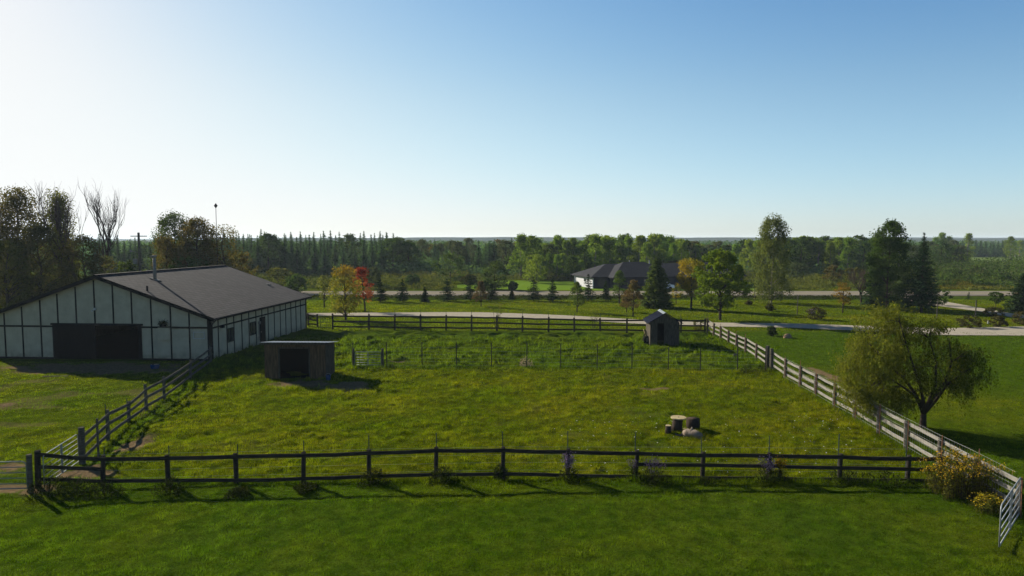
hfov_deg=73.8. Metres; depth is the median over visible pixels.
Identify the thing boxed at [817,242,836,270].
forest tree
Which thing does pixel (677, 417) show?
round disc
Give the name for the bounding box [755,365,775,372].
weed clump
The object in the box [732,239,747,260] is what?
forest tree
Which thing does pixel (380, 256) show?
forest spruce
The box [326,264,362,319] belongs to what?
maple tree
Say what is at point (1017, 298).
spruce tree
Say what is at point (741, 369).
weed clump
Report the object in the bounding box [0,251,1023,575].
ground
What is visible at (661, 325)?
garden shed
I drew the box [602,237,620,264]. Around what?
forest poplar
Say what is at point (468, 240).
forest tree
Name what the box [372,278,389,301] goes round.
spruce tree
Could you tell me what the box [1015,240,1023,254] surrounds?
forest poplar
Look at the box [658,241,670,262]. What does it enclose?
forest poplar
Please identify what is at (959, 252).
forest tree
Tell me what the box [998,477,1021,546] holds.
metal gate
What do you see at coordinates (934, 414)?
side lawn grass
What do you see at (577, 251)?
forest poplar
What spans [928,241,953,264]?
forest tree
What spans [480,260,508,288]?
tree
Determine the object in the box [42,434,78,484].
metal gate
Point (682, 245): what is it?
forest poplar
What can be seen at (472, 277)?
bush
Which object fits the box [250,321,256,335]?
window
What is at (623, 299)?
tree
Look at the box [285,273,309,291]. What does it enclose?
bush
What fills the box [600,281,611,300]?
spruce tree
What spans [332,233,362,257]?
forest tree
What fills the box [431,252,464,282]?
tree
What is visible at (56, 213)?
bare tree
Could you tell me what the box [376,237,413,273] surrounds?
forest tree
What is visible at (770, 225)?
birch tree
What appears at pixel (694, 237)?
hills
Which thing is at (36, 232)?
leafy tree
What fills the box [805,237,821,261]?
forest poplar
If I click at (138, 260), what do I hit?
utility pole
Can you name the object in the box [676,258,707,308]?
locust tree
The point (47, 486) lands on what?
weed clump
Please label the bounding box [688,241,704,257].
forest tree
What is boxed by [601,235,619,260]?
forest poplar
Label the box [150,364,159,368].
water tub
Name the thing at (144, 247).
forest tree
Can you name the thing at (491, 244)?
forest tree
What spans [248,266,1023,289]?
meadow scrub
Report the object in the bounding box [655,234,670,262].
forest poplar
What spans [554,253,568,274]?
forest poplar
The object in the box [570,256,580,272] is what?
forest poplar
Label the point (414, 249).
forest tree
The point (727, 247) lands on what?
forest tree
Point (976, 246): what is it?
forest spruce
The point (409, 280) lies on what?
bush
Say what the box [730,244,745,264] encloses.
forest poplar
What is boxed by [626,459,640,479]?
weed clump
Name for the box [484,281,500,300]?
spruce tree
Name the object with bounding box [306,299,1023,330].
lawn grass
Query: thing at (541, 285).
neighbour lawn
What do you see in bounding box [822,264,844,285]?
bush
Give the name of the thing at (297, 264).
forest spruce
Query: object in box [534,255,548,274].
forest poplar
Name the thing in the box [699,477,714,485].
weed clump
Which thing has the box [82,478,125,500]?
weed clump
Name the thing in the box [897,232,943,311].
spruce tree
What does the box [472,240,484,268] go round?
forest spruce
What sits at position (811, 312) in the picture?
shrub
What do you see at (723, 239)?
hills
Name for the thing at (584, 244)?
forest poplar
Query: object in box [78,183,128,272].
bare tree
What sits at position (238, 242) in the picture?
forest spruce
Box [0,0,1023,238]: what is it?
sky
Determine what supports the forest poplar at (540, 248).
on the ground at (98, 367)
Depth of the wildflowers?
30.02 m
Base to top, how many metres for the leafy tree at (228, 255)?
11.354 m
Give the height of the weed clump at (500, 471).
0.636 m
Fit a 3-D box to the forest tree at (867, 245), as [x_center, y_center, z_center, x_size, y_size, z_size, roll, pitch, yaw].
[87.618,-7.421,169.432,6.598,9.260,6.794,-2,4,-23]
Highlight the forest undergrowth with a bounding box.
[77,251,920,276]
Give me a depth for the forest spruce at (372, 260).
170.90 m
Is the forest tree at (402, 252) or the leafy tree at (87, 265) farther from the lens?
the forest tree at (402, 252)
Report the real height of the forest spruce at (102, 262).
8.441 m
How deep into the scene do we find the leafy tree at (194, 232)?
92.95 m
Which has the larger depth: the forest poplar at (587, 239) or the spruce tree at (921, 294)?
the forest poplar at (587, 239)
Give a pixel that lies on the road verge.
(756, 295)
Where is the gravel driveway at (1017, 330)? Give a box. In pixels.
[309,312,1023,334]
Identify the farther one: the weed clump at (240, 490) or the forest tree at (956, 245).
the forest tree at (956, 245)
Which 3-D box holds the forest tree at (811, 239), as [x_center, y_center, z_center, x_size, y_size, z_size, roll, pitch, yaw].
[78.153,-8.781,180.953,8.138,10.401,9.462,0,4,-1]
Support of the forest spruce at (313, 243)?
on the ground at (98, 367)
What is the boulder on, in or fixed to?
on the ground at (98, 367)
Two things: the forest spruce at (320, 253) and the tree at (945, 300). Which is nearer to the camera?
the tree at (945, 300)
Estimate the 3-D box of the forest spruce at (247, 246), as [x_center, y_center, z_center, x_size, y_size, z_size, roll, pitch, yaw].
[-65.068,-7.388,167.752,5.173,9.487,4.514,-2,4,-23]
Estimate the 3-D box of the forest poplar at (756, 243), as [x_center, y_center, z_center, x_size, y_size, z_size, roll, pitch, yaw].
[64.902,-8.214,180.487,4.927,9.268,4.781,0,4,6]
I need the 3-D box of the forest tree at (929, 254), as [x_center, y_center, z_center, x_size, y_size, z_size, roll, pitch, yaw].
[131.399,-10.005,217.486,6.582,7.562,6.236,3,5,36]
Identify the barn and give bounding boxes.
[0,255,311,360]
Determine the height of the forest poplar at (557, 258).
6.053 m
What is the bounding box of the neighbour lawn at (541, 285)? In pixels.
[457,280,754,289]
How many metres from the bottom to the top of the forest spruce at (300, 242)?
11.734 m
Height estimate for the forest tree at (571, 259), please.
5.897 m
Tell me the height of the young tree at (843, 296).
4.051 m
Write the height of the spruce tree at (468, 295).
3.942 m
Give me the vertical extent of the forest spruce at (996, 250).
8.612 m
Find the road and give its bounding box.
[299,291,1011,294]
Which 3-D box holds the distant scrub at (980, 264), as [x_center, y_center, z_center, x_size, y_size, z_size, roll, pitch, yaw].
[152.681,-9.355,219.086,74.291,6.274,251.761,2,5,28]
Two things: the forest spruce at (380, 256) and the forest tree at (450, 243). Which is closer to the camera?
the forest spruce at (380, 256)
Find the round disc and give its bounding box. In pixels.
[671,415,685,419]
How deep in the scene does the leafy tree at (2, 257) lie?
82.18 m
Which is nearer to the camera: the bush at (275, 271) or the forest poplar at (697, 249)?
the bush at (275, 271)
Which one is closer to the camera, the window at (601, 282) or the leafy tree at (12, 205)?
the leafy tree at (12, 205)
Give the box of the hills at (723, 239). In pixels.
[83,237,1023,242]
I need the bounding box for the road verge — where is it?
[33,295,1012,295]
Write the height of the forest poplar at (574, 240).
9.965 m
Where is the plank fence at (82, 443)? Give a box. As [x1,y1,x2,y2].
[78,345,211,464]
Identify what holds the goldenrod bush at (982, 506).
on the ground at (98, 367)
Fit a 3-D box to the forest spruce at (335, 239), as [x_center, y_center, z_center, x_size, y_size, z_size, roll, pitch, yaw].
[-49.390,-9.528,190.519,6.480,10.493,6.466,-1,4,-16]
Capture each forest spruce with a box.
[89,235,101,270]
[98,245,110,271]
[105,235,117,269]
[111,236,122,268]
[117,245,126,272]
[126,239,135,260]
[129,246,138,270]
[132,238,137,257]
[137,243,149,270]
[145,243,152,264]
[224,238,230,260]
[237,236,241,253]
[239,234,251,257]
[242,239,253,270]
[246,235,253,256]
[248,235,268,274]
[278,233,292,272]
[286,234,295,268]
[287,237,306,274]
[298,232,304,256]
[299,242,308,267]
[302,235,313,263]
[306,239,323,275]
[310,232,318,255]
[315,245,331,275]
[316,243,321,265]
[321,231,328,250]
[325,239,331,260]
[327,231,333,252]
[328,244,339,269]
[330,235,338,258]
[336,243,348,274]
[337,239,345,259]
[346,236,359,265]
[349,244,359,275]
[356,241,370,269]
[361,232,368,253]
[365,235,377,261]
[367,245,377,270]
[373,240,391,274]
[377,231,381,249]
[430,240,438,264]
[462,241,473,270]
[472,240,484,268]
[483,241,492,266]
[487,239,502,270]
[510,239,522,272]
[972,241,978,255]
[974,241,984,256]
[982,243,989,256]
[988,241,996,256]
[992,241,1000,256]
[996,240,1007,257]
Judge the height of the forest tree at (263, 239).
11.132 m
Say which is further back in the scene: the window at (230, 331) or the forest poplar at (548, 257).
the forest poplar at (548, 257)
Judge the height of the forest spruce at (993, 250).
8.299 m
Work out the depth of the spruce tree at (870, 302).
92.19 m
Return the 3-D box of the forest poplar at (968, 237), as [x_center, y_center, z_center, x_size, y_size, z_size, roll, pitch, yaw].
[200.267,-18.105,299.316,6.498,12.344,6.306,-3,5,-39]
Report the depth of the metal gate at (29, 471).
24.30 m
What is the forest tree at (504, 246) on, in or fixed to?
on the ground at (98, 367)
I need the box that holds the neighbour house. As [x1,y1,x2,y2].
[571,260,746,288]
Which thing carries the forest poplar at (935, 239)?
on the ground at (98, 367)
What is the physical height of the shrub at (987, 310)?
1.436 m
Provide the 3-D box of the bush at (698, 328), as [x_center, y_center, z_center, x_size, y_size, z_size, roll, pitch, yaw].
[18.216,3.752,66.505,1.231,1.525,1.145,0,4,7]
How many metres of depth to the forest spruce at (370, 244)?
180.87 m
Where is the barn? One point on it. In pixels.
(220, 309)
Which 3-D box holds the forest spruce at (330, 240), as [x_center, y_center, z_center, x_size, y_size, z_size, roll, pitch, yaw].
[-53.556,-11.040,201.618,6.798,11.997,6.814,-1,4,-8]
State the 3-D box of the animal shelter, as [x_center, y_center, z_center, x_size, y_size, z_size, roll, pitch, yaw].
[-14.065,4.608,45.259,4.501,2.418,2.482,0,4,1]
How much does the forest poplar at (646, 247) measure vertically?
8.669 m
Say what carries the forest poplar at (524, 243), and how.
on the ground at (98, 367)
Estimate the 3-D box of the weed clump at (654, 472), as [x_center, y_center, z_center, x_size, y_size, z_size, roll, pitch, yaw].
[5.142,6.761,25.396,1.375,1.064,1.464,-3,5,-33]
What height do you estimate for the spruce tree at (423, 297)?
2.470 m
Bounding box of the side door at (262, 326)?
[260,316,265,343]
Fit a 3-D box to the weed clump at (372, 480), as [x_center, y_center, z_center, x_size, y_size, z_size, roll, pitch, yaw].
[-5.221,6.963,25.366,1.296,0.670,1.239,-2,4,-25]
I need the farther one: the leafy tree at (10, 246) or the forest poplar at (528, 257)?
the forest poplar at (528, 257)
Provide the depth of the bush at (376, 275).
127.30 m
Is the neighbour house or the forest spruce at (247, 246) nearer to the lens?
the neighbour house
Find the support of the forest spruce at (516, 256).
on the ground at (98, 367)
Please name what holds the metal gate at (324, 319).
on the ground at (98, 367)
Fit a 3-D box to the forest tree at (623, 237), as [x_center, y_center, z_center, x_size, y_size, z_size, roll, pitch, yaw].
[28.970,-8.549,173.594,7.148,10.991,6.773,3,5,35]
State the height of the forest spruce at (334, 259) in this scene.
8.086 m
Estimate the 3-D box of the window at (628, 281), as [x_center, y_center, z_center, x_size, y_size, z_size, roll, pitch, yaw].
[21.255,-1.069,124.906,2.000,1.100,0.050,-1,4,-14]
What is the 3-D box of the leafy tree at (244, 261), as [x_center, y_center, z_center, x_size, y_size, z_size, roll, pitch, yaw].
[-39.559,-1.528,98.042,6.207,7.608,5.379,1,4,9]
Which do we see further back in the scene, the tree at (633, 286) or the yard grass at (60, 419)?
the tree at (633, 286)
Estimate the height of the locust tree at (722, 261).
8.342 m
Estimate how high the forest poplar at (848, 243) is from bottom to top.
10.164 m
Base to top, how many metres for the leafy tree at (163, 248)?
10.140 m
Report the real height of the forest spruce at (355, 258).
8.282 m
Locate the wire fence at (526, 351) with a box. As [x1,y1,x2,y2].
[352,341,766,370]
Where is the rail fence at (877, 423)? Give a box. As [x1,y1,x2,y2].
[706,318,1023,517]
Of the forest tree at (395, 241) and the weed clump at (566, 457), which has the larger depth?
the forest tree at (395, 241)
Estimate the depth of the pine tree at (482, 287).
91.83 m
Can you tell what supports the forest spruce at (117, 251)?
on the ground at (98, 367)
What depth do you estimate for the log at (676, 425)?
31.91 m
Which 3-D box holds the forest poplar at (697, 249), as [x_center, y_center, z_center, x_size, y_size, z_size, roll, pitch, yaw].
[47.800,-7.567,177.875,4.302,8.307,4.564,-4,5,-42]
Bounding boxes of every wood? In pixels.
[1,239,1023,264]
[53,239,1023,251]
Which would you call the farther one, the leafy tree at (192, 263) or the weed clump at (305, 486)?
the leafy tree at (192, 263)
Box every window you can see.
[227,327,234,342]
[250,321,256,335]
[598,279,605,285]
[623,279,632,284]
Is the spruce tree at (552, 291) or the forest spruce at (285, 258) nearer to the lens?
the spruce tree at (552, 291)
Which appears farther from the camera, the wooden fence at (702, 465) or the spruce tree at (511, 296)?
the spruce tree at (511, 296)
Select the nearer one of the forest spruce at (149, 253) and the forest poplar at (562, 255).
the forest poplar at (562, 255)
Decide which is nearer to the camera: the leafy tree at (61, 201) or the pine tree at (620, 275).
the leafy tree at (61, 201)
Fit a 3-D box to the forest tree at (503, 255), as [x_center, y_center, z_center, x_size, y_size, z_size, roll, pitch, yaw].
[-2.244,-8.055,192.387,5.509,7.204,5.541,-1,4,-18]
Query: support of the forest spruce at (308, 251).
on the ground at (98, 367)
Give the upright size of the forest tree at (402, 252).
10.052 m
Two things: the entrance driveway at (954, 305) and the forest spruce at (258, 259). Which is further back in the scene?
the forest spruce at (258, 259)
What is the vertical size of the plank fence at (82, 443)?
2.052 m
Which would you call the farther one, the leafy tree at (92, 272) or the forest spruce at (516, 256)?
the forest spruce at (516, 256)
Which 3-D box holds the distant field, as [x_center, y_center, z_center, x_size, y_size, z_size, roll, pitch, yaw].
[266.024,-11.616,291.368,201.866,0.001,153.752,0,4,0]
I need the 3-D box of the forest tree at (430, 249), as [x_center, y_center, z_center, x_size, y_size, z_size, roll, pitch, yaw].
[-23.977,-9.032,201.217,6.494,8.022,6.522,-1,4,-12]
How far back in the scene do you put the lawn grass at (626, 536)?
21.28 m
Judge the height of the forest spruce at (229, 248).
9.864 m
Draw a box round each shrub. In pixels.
[765,303,775,310]
[766,326,777,335]
[802,306,826,319]
[956,315,986,327]
[982,306,1006,316]
[987,316,1008,326]
[1011,311,1023,324]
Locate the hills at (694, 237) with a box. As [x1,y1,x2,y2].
[35,237,1014,240]
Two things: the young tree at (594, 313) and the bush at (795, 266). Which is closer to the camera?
the young tree at (594, 313)
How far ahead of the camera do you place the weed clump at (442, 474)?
25.45 m
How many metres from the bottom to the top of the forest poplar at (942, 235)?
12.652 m
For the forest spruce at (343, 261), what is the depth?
167.41 m
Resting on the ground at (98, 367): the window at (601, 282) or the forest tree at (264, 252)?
the forest tree at (264, 252)
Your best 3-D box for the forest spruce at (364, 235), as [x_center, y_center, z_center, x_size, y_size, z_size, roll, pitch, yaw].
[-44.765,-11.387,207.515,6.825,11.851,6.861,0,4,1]
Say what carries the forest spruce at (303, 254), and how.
on the ground at (98, 367)
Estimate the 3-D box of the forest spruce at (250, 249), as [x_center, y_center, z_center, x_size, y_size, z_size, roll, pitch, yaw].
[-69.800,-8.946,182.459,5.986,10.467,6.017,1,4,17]
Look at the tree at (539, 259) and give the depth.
141.47 m
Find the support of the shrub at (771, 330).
on the ground at (98, 367)
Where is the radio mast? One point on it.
(215, 205)
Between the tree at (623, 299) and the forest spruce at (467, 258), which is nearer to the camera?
the tree at (623, 299)
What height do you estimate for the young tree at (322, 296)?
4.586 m
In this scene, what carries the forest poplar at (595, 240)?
on the ground at (98, 367)
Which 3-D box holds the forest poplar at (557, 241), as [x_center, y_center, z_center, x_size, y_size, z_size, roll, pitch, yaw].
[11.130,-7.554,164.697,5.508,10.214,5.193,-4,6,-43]
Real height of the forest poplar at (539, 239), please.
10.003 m
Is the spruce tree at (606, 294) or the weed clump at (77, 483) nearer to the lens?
the weed clump at (77, 483)
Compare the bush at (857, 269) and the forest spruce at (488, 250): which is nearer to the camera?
the bush at (857, 269)
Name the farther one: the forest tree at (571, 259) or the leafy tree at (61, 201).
the forest tree at (571, 259)
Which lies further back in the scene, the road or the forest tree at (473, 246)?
the forest tree at (473, 246)
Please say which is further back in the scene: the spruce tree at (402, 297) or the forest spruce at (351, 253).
the forest spruce at (351, 253)
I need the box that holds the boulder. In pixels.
[783,333,791,337]
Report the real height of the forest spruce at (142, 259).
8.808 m
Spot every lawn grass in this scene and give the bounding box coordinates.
[0,479,1023,575]
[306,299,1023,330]
[681,331,1023,538]
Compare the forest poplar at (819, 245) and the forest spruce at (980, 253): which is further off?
the forest spruce at (980, 253)
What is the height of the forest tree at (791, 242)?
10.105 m
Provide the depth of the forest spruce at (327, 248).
186.49 m
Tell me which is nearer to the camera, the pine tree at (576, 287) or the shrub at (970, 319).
the shrub at (970, 319)
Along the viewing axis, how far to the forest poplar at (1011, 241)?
298.85 m
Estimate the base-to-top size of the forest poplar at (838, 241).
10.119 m
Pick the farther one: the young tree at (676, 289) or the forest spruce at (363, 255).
the forest spruce at (363, 255)
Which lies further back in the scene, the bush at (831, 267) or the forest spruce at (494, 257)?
the forest spruce at (494, 257)
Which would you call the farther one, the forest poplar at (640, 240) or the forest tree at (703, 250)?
the forest tree at (703, 250)
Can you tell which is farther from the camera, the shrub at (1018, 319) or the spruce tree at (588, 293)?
the spruce tree at (588, 293)
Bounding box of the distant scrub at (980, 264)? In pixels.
[852,253,1023,288]
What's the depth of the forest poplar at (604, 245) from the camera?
159.59 m
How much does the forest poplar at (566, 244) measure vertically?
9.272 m
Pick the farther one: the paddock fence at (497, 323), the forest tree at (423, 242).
the forest tree at (423, 242)
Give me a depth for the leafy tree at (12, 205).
82.77 m
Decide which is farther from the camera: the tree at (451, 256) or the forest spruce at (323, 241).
the forest spruce at (323, 241)
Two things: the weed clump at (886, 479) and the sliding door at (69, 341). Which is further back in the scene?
the sliding door at (69, 341)
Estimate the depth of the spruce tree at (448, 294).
99.73 m
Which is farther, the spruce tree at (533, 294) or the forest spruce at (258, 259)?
the forest spruce at (258, 259)
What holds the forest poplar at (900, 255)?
on the ground at (98, 367)
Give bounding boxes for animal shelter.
[258,341,338,378]
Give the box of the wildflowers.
[554,416,920,471]
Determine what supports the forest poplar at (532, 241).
on the ground at (98, 367)
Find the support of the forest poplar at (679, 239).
on the ground at (98, 367)
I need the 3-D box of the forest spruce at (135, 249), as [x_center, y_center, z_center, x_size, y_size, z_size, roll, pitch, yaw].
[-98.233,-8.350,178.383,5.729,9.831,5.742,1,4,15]
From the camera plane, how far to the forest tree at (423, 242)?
193.93 m
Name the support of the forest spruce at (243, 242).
on the ground at (98, 367)
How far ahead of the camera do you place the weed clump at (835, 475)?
25.39 m
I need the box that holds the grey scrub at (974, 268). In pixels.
[890,257,1023,283]
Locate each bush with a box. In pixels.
[262,267,294,283]
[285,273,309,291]
[358,267,381,286]
[405,274,419,286]
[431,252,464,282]
[460,273,477,284]
[474,280,488,289]
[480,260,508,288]
[505,280,518,289]
[693,319,703,329]
[784,262,809,279]
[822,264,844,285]
[838,267,863,282]
[912,445,1016,501]
[967,491,1014,514]
[997,275,1015,281]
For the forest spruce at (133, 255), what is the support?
on the ground at (98, 367)
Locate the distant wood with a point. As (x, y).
(482, 245)
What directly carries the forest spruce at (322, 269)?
on the ground at (98, 367)
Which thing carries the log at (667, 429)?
on the ground at (98, 367)
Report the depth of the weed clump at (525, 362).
48.54 m
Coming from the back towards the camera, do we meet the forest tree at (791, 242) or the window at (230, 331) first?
the forest tree at (791, 242)
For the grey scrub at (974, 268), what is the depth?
155.03 m
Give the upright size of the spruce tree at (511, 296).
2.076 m
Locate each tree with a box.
[0,186,56,304]
[0,208,18,307]
[0,219,82,303]
[0,238,38,308]
[26,181,88,281]
[35,187,90,290]
[58,233,116,286]
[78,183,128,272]
[87,255,117,275]
[116,259,146,272]
[137,243,150,258]
[144,208,196,269]
[149,233,186,269]
[168,255,209,268]
[169,216,226,268]
[206,224,249,271]
[226,252,262,275]
[253,232,286,271]
[258,241,283,267]
[316,275,330,307]
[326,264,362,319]
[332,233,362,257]
[352,267,373,311]
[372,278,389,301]
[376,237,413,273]
[388,237,413,270]
[394,241,423,271]
[395,280,408,301]
[416,238,432,265]
[420,287,429,301]
[424,244,434,259]
[436,242,445,264]
[438,278,457,301]
[442,239,458,261]
[448,240,467,269]
[462,275,474,300]
[463,237,475,264]
[467,244,481,267]
[471,281,488,306]
[480,243,501,256]
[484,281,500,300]
[488,304,504,326]
[496,239,514,269]
[497,249,510,262]
[508,288,514,299]
[522,254,548,282]
[524,276,541,300]
[540,243,559,271]
[544,279,559,301]
[563,255,581,280]
[566,282,586,311]
[579,255,592,269]
[581,274,595,300]
[589,308,599,326]
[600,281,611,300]
[609,270,628,303]
[611,233,632,262]
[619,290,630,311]
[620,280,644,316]
[639,256,673,308]
[671,283,682,303]
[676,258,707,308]
[680,240,700,261]
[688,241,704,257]
[691,248,752,319]
[699,247,708,261]
[712,244,734,258]
[713,241,723,250]
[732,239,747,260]
[749,212,794,303]
[768,236,804,268]
[786,238,815,273]
[794,236,820,269]
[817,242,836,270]
[819,236,832,262]
[828,297,998,427]
[831,282,850,312]
[839,234,870,270]
[845,268,868,302]
[846,240,872,273]
[859,227,892,306]
[864,218,917,306]
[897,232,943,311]
[908,245,922,260]
[915,245,933,260]
[923,241,938,246]
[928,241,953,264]
[934,288,953,304]
[946,245,971,266]
[947,239,960,260]
[948,244,966,263]
[988,291,1003,306]
[1002,273,1023,313]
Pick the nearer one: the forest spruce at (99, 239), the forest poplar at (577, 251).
the forest poplar at (577, 251)
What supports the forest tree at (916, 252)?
on the ground at (98, 367)
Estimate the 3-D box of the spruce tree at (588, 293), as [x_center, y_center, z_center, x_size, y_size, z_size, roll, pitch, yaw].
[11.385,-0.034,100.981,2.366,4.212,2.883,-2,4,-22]
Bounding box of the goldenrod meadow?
[933,278,1012,289]
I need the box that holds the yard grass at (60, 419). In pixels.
[0,359,251,482]
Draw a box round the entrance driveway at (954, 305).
[905,296,1023,317]
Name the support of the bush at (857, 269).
on the ground at (98, 367)
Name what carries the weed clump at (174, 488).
on the ground at (98, 367)
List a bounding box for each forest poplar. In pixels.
[504,233,528,275]
[515,235,542,270]
[517,236,527,271]
[523,255,536,279]
[534,243,543,254]
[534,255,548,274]
[536,237,543,252]
[544,253,555,277]
[549,254,563,276]
[552,236,564,265]
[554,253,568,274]
[560,240,574,269]
[564,237,577,263]
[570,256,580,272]
[573,244,585,271]
[576,260,585,271]
[577,240,589,265]
[583,234,593,262]
[585,233,606,268]
[596,237,612,265]
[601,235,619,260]
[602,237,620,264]
[613,243,623,262]
[619,235,641,261]
[627,235,650,261]
[639,233,668,262]
[639,242,654,262]
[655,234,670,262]
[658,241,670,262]
[664,235,676,262]
[666,243,679,262]
[667,238,690,259]
[672,240,691,262]
[690,243,701,261]
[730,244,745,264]
[738,239,759,273]
[750,240,764,268]
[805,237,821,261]
[809,240,827,270]
[821,240,842,269]
[827,236,845,266]
[837,236,864,273]
[891,239,910,266]
[932,236,938,245]
[938,232,947,242]
[962,233,976,257]
[1003,236,1016,258]
[1011,241,1022,255]
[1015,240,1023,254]
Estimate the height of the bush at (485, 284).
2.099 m
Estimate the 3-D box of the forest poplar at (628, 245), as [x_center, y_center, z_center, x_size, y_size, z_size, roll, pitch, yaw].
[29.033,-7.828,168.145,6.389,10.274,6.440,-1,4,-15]
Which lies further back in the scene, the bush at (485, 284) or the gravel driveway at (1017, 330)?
the bush at (485, 284)
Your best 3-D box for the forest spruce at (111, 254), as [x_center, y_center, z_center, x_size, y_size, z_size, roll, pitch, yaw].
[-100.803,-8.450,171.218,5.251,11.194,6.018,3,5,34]
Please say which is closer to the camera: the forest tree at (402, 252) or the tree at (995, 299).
the tree at (995, 299)
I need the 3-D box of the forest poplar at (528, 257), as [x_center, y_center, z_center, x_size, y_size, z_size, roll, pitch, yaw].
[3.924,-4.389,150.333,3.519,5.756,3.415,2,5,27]
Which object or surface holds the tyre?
on the ground at (98, 367)
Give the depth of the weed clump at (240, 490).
24.05 m
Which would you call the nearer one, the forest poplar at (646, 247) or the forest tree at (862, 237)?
the forest poplar at (646, 247)
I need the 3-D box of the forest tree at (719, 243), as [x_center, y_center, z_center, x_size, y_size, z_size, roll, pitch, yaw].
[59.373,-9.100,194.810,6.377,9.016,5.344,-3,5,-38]
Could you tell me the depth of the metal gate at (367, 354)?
48.17 m
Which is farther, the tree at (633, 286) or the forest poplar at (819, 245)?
the forest poplar at (819, 245)
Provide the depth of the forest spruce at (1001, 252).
344.13 m
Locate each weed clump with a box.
[22,472,73,501]
[58,478,93,500]
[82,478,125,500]
[151,473,184,496]
[222,485,250,498]
[293,480,318,494]
[355,467,390,487]
[428,465,458,485]
[493,462,508,479]
[519,355,532,366]
[556,451,579,482]
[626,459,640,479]
[636,454,673,486]
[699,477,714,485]
[740,367,756,372]
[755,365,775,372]
[755,455,779,483]
[772,456,789,481]
[827,470,872,486]
[860,470,914,490]
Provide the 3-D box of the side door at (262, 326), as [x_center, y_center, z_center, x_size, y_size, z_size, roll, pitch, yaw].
[-21.676,3.640,59.411,0.100,2.250,1.028,0,4,4]
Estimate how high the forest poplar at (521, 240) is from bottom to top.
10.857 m
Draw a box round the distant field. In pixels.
[970,257,1023,261]
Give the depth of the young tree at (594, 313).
69.90 m
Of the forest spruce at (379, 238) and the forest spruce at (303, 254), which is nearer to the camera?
the forest spruce at (303, 254)
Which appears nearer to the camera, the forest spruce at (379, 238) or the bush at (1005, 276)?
the bush at (1005, 276)
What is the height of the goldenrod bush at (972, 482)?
1.746 m
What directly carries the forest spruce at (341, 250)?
on the ground at (98, 367)
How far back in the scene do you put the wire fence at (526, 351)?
47.54 m
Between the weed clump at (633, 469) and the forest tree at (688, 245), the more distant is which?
the forest tree at (688, 245)
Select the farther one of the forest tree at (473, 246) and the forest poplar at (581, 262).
the forest tree at (473, 246)
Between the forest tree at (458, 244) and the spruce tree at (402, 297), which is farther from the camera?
the forest tree at (458, 244)
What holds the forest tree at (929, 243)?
on the ground at (98, 367)
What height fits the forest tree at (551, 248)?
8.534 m
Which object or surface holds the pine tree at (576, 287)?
on the ground at (98, 367)
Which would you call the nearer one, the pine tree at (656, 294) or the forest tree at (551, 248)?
the pine tree at (656, 294)
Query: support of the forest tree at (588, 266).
on the ground at (98, 367)
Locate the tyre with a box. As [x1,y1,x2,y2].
[643,336,648,343]
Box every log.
[665,425,670,433]
[671,419,682,431]
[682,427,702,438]
[686,417,699,428]
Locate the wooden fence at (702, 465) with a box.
[34,428,945,488]
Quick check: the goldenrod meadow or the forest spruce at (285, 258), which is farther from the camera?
the forest spruce at (285, 258)
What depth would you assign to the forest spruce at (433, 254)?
189.23 m
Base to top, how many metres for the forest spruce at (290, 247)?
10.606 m
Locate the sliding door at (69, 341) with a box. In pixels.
[52,325,96,358]
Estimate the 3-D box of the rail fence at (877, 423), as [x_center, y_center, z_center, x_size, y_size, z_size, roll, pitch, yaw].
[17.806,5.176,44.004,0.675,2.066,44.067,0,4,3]
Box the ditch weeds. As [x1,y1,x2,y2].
[307,293,890,299]
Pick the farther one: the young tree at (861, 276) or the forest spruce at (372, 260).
the forest spruce at (372, 260)
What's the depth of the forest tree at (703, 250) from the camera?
184.60 m
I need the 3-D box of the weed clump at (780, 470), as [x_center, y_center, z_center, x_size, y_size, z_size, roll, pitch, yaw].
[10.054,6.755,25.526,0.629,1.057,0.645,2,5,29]
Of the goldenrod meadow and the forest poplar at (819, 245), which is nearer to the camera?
the goldenrod meadow
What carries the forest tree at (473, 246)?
on the ground at (98, 367)
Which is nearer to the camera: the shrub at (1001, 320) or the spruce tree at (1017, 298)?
the shrub at (1001, 320)
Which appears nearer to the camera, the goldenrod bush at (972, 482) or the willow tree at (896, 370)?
the goldenrod bush at (972, 482)
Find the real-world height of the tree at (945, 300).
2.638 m
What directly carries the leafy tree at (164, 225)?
on the ground at (98, 367)
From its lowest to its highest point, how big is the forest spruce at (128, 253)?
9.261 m
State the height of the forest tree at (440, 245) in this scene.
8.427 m
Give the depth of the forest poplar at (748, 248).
171.31 m
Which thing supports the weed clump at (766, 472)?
on the ground at (98, 367)
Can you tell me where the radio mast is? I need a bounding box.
[214,203,217,264]
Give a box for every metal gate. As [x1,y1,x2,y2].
[0,454,33,493]
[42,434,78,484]
[320,316,330,327]
[352,348,383,367]
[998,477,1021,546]
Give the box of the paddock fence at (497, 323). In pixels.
[307,310,705,332]
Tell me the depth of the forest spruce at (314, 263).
170.24 m
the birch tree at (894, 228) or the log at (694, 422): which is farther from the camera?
the birch tree at (894, 228)
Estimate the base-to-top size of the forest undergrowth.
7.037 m
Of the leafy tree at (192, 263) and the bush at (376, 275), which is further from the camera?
the bush at (376, 275)
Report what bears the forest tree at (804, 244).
on the ground at (98, 367)
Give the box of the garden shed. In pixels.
[643,309,682,345]
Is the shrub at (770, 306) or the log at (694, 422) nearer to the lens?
the log at (694, 422)
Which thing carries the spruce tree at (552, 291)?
on the ground at (98, 367)
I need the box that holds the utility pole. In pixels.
[130,233,146,270]

